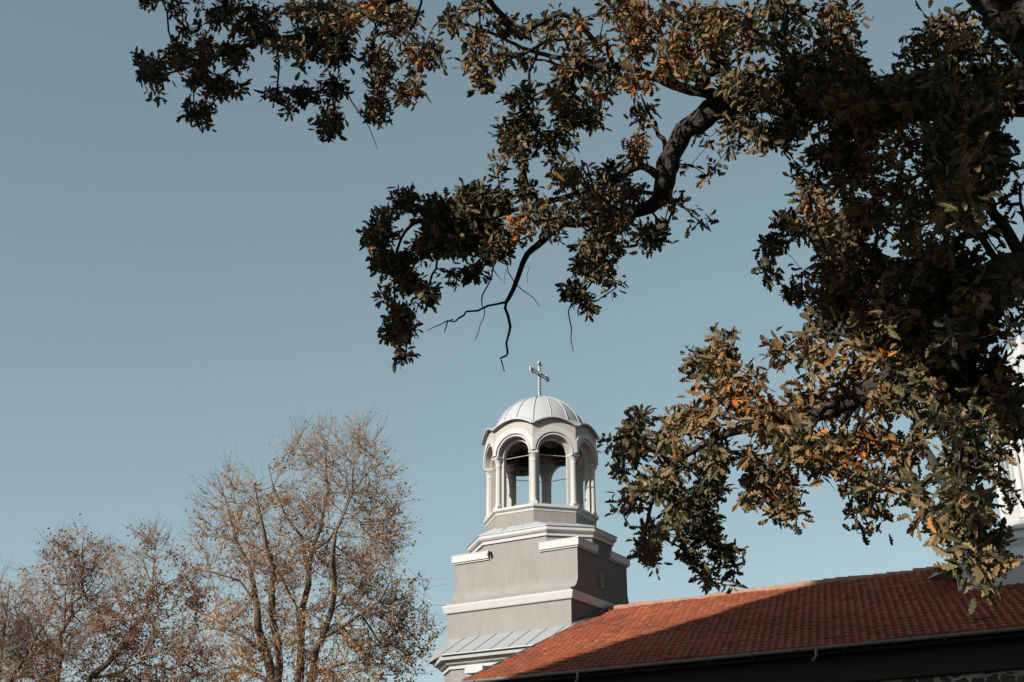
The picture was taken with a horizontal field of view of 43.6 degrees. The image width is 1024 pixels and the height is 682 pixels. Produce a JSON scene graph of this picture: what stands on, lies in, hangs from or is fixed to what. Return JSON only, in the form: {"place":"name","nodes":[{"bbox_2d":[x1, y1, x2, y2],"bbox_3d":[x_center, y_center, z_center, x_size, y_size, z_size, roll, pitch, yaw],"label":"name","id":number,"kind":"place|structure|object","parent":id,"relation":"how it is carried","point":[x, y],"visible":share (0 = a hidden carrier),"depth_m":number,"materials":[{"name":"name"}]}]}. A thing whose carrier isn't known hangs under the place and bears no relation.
{"place":"outdoors","nodes":[
{"label":"outdoors","id":0,"kind":"place"},
{"bbox_2d":[0,0,1023,681],"label":"sky","id":1,"kind":"structure","parent":0,"point":[172,293],"materials":[{"name":"blue"}]},
{"bbox_2d":[428,327,1023,681],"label":"church","id":2,"kind":"structure","parent":0,"point":[541,595],"depth_m":35.83,"materials":[{"name":"paint"}]},
{"bbox_2d":[510,448,528,475],"bbox_3d":[0.338,4.227,44.736,0.840,0.970,0.840,-14,-27,29],"label":"bell","id":3,"kind":"object","parent":2,"relation":"hanging from","point":[520,466],"visible":0.87,"depth_m":44.58,"materials":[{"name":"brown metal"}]},
{"bbox_2d":[553,445,565,466],"bbox_3d":[1.710,3.974,44.356,0.580,0.775,0.580,-14,-27,29],"label":"bell","id":4,"kind":"object","parent":2,"relation":"hanging from","point":[560,461],"visible":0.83,"depth_m":44.20,"materials":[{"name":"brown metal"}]},
{"label":"ground","id":5,"kind":"structure","parent":0,"visible":0},
{"bbox_2d":[0,554,79,681],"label":"bare tree","id":6,"kind":"object","parent":5,"relation":"on","point":[18,662],"visible":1,"depth_m":43.66,"materials":[{"name":"brown plant"}]},
{"bbox_2d":[5,513,128,681],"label":"bare tree","id":7,"kind":"object","parent":5,"relation":"on","point":[72,575],"visible":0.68,"depth_m":47.76,"materials":[{"name":"brown plant"}]},
{"bbox_2d":[64,513,225,681],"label":"bare tree","id":8,"kind":"object","parent":5,"relation":"on","point":[136,628],"visible":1,"depth_m":45.77,"materials":[{"name":"brown plant"}]},
{"bbox_2d":[155,406,446,681],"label":"linden tree","id":9,"kind":"object","parent":5,"relation":"on","point":[263,647],"visible":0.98,"depth_m":54.52,"materials":[{"name":"brown plant"}]},
{"bbox_2d":[130,0,1023,613],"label":"oak tree","id":10,"kind":"object","parent":5,"relation":"on","point":[932,334],"visible":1,"depth_m":8.49,"materials":[{"name":"green plant"}]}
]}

